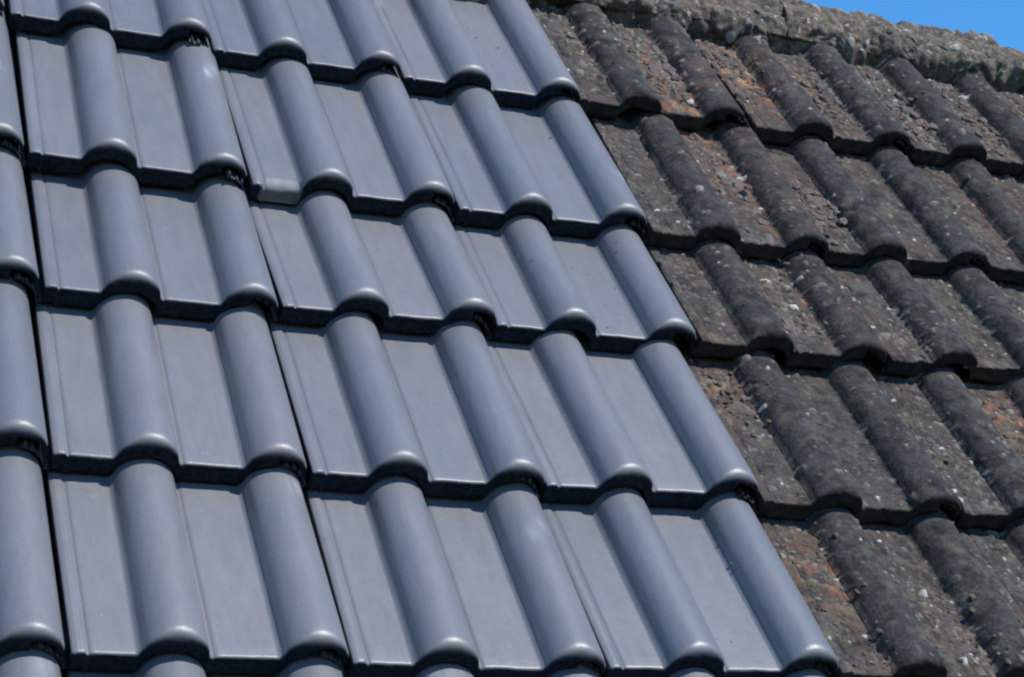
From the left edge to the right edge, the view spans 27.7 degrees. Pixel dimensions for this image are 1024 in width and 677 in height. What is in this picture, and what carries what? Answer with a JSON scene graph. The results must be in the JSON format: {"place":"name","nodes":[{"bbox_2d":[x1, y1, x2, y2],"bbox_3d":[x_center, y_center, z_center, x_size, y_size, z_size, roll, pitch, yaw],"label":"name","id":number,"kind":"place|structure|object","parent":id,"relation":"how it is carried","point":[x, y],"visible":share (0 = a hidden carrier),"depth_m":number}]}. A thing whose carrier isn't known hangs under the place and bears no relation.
{"place":"outdoors","nodes":[
{"label":"outdoors","id":0,"kind":"place"},
{"bbox_2d":[802,0,1023,51],"label":"sky","id":1,"kind":"structure","parent":0,"point":[1002,19]},
{"bbox_3d":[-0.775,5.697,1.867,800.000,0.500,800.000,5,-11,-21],"label":"ground","id":2,"kind":"structure","parent":0,"visible":0},
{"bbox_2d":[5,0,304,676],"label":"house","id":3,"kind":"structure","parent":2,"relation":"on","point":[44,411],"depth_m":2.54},
{"bbox_2d":[0,642,60,676],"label":"concrete tile","id":4,"kind":"object","parent":3,"relation":"on","point":[33,661],"visible":0.27,"depth_m":2.07},
{"bbox_2d":[0,438,64,656],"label":"concrete tile","id":5,"kind":"object","parent":4,"relation":"on","point":[29,608],"visible":0.88,"depth_m":2.15},
{"bbox_2d":[0,270,47,452],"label":"concrete tile","id":6,"kind":"object","parent":5,"relation":"on","point":[21,411],"visible":0.91,"depth_m":2.37},
{"bbox_2d":[0,139,38,284],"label":"concrete tile","id":7,"kind":"object","parent":6,"relation":"on","point":[17,250],"visible":0.88,"depth_m":2.58},
{"bbox_2d":[0,10,23,151],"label":"concrete tile","id":8,"kind":"object","parent":7,"relation":"on","point":[10,124],"visible":0.98,"depth_m":2.78},
{"bbox_2d":[0,0,3,12],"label":"concrete tile","id":9,"kind":"object","parent":8,"relation":"on","point":[2,5],"visible":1,"depth_m":2.96},
{"bbox_2d":[59,606,342,676],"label":"concrete tile","id":10,"kind":"object","parent":3,"relation":"on","point":[174,665],"visible":0.17,"depth_m":2.14},
{"bbox_2d":[34,415,348,675],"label":"concrete tile","id":11,"kind":"object","parent":10,"relation":"on","point":[154,558],"visible":0.81,"depth_m":2.24},
{"bbox_2d":[19,260,306,484],"bbox_3d":[-0.443,0.024,2.514,0.329,0.407,0.102,6,-51,-21],"label":"concrete tile","id":12,"kind":"object","parent":11,"relation":"on","point":[127,376],"visible":0.84,"depth_m":2.45},
{"bbox_2d":[13,133,277,321],"bbox_3d":[-0.501,-0.165,2.734,0.329,0.407,0.109,6,-51,-21],"label":"concrete tile","id":13,"kind":"object","parent":12,"relation":"on","point":[105,229],"visible":0.75,"depth_m":2.66},
{"bbox_2d":[0,21,246,188],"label":"concrete tile","id":14,"kind":"object","parent":13,"relation":"on","point":[91,92],"visible":0.88,"depth_m":2.88},
{"bbox_2d":[0,0,211,51],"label":"concrete tile","id":15,"kind":"object","parent":14,"relation":"on","point":[153,25],"visible":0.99,"depth_m":3.04},
{"bbox_2d":[342,655,597,676],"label":"concrete tile","id":16,"kind":"object","parent":3,"relation":"on","point":[458,670],"visible":0.07,"depth_m":2.25},
{"bbox_2d":[302,472,605,676],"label":"concrete tile","id":17,"kind":"object","parent":16,"relation":"on","point":[482,587],"visible":0.88,"depth_m":2.35},
{"bbox_2d":[261,301,544,499],"bbox_3d":[-0.165,0.050,2.621,0.329,0.407,0.102,5,-51,-21],"label":"concrete tile","id":18,"kind":"object","parent":17,"relation":"on","point":[371,401],"visible":0.83,"depth_m":2.56},
{"bbox_2d":[243,178,496,334],"bbox_3d":[-0.229,-0.146,2.846,0.329,0.407,0.109,5,-51,-22],"label":"concrete tile","id":19,"kind":"object","parent":18,"relation":"on","point":[328,255],"visible":0.73,"depth_m":2.77},
{"bbox_2d":[217,56,454,215],"bbox_3d":[-0.286,-0.320,3.028,0.329,0.407,0.097,5,-51,-22],"label":"concrete tile","id":20,"kind":"object","parent":19,"relation":"on","point":[360,142],"visible":0.91,"depth_m":2.97},
{"bbox_2d":[188,0,401,83],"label":"concrete tile","id":21,"kind":"object","parent":20,"relation":"on","point":[345,41],"visible":0.94,"depth_m":3.15},
{"bbox_2d":[596,664,826,676],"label":"concrete tile","id":22,"kind":"object","parent":3,"relation":"on","point":[706,672],"visible":0.08,"depth_m":2.36},
{"bbox_2d":[467,19,827,662],"bbox_3d":[0.138,-0.030,2.852,0.244,1.543,0.060,5,-51,-21],"label":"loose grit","id":23,"kind":"object","parent":22,"relation":"on","point":[620,314],"visible":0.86,"depth_m":2.94},
{"bbox_2d":[532,477,837,676],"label":"concrete tile","id":24,"kind":"object","parent":22,"relation":"on","point":[664,591],"visible":0.83,"depth_m":2.46},
{"bbox_2d":[476,313,758,508],"bbox_3d":[0.104,0.070,2.731,0.329,0.407,0.102,4,-51,-22],"label":"concrete tile","id":25,"kind":"object","parent":24,"relation":"on","point":[645,420],"visible":0.85,"depth_m":2.67},
{"bbox_2d":[446,197,695,353],"bbox_3d":[0.048,-0.121,2.958,0.329,0.407,0.109,5,-51,-21],"label":"concrete tile","id":26,"kind":"object","parent":25,"relation":"on","point":[548,288],"visible":0.69,"depth_m":2.88},
{"bbox_2d":[408,83,646,237],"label":"concrete tile","id":27,"kind":"object","parent":26,"relation":"on","point":[500,165],"visible":0.92,"depth_m":3.08},
{"bbox_2d":[371,0,579,109],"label":"concrete tile","id":28,"kind":"object","parent":27,"relation":"on","point":[440,49],"visible":0.96,"depth_m":3.30},
{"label":"concrete tile","id":29,"kind":"object","parent":3,"relation":"on","visible":0},
{"bbox_2d":[991,280,1023,318],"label":"concrete tile","id":30,"kind":"object","parent":29,"relation":"on","point":[1013,294],"visible":0.2,"depth_m":3.28},
{"bbox_2d":[909,157,1023,284],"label":"concrete tile","id":31,"kind":"object","parent":30,"relation":"on","point":[997,233],"visible":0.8,"depth_m":3.42},
{"bbox_2d":[849,57,1023,176],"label":"concrete tile","id":32,"kind":"object","parent":31,"relation":"on","point":[905,78],"visible":0.75,"depth_m":3.64},
{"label":"concrete tile","id":33,"kind":"object","parent":3,"relation":"on","visible":0},
{"bbox_2d":[564,30,1023,672],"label":"moss clumps","id":34,"kind":"object","parent":33,"relation":"on","point":[948,458],"visible":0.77,"depth_m":2.89},
{"bbox_2d":[570,36,1018,667],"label":"mortar crumbs","id":35,"kind":"object","parent":33,"relation":"on","point":[972,596],"visible":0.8,"depth_m":2.83},
{"bbox_2d":[745,485,1023,676],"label":"concrete tile","id":36,"kind":"object","parent":33,"relation":"on","point":[931,549],"visible":0.7,"depth_m":2.58},
{"bbox_2d":[673,332,961,526],"bbox_3d":[0.386,0.102,2.841,0.329,0.407,0.100,5,-51,-21],"label":"concrete tile","id":37,"kind":"object","parent":36,"relation":"on","point":[820,426],"visible":0.82,"depth_m":2.78},
{"bbox_2d":[644,230,886,369],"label":"concrete tile","id":38,"kind":"object","parent":37,"relation":"on","point":[719,282],"visible":0.63,"depth_m":2.98},
{"bbox_2d":[585,108,828,261],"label":"concrete tile","id":39,"kind":"object","parent":38,"relation":"on","point":[670,177],"visible":0.83,"depth_m":3.19},
{"bbox_2d":[529,1,744,131],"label":"concrete tile","id":40,"kind":"object","parent":39,"relation":"on","point":[620,73],"visible":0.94,"depth_m":3.41},
{"bbox_2d":[567,33,1016,343],"bbox_3d":[0.601,-0.220,3.352,0.929,0.869,0.041,5,-51,-21],"label":"moss crust","id":41,"kind":"object","parent":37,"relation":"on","point":[821,212],"visible":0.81,"depth_m":3.45},
{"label":"concrete tile","id":42,"kind":"object","parent":3,"relation":"on","visible":0},
{"bbox_2d":[957,516,1023,627],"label":"concrete tile","id":43,"kind":"object","parent":42,"relation":"on","point":[999,555],"visible":0.45,"depth_m":2.74},
{"bbox_2d":[861,354,1023,529],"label":"concrete tile","id":44,"kind":"object","parent":43,"relation":"on","point":[933,397],"visible":0.76,"depth_m":2.91},
{"bbox_2d":[815,244,1023,383],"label":"concrete tile","id":45,"kind":"object","parent":44,"relation":"on","point":[969,316],"visible":0.62,"depth_m":3.11},
{"bbox_2d":[761,134,987,275],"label":"concrete tile","id":46,"kind":"object","parent":45,"relation":"on","point":[912,224],"visible":0.74,"depth_m":3.31},
{"bbox_2d":[690,35,910,154],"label":"concrete tile","id":47,"kind":"object","parent":46,"relation":"on","point":[797,108],"visible":0.81,"depth_m":3.52},
{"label":"concrete tile","id":48,"kind":"object","parent":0,"visible":0},
{"bbox_2d":[999,45,1023,59],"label":"ridge tile","id":49,"kind":"object","parent":48,"relation":"on","point":[1012,52],"visible":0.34,"depth_m":3.90},
{"bbox_2d":[470,0,1023,91],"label":"ridge mortar","id":50,"kind":"object","parent":49,"relation":"on","point":[727,26],"visible":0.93,"depth_m":3.73},
{"bbox_2d":[547,0,786,37],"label":"ridge tile","id":51,"kind":"object","parent":50,"relation":"on","point":[770,11],"visible":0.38,"depth_m":3.64},
{"bbox_2d":[780,0,1005,72],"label":"ridge tile","id":52,"kind":"object","parent":50,"relation":"on","point":[802,17],"visible":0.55,"depth_m":3.78},
{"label":"concrete tile","id":53,"kind":"object","parent":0,"visible":0},
{"bbox_2d":[997,87,1023,119],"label":"concrete tile","id":54,"kind":"object","parent":53,"relation":"on","point":[1008,95],"visible":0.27,"depth_m":3.84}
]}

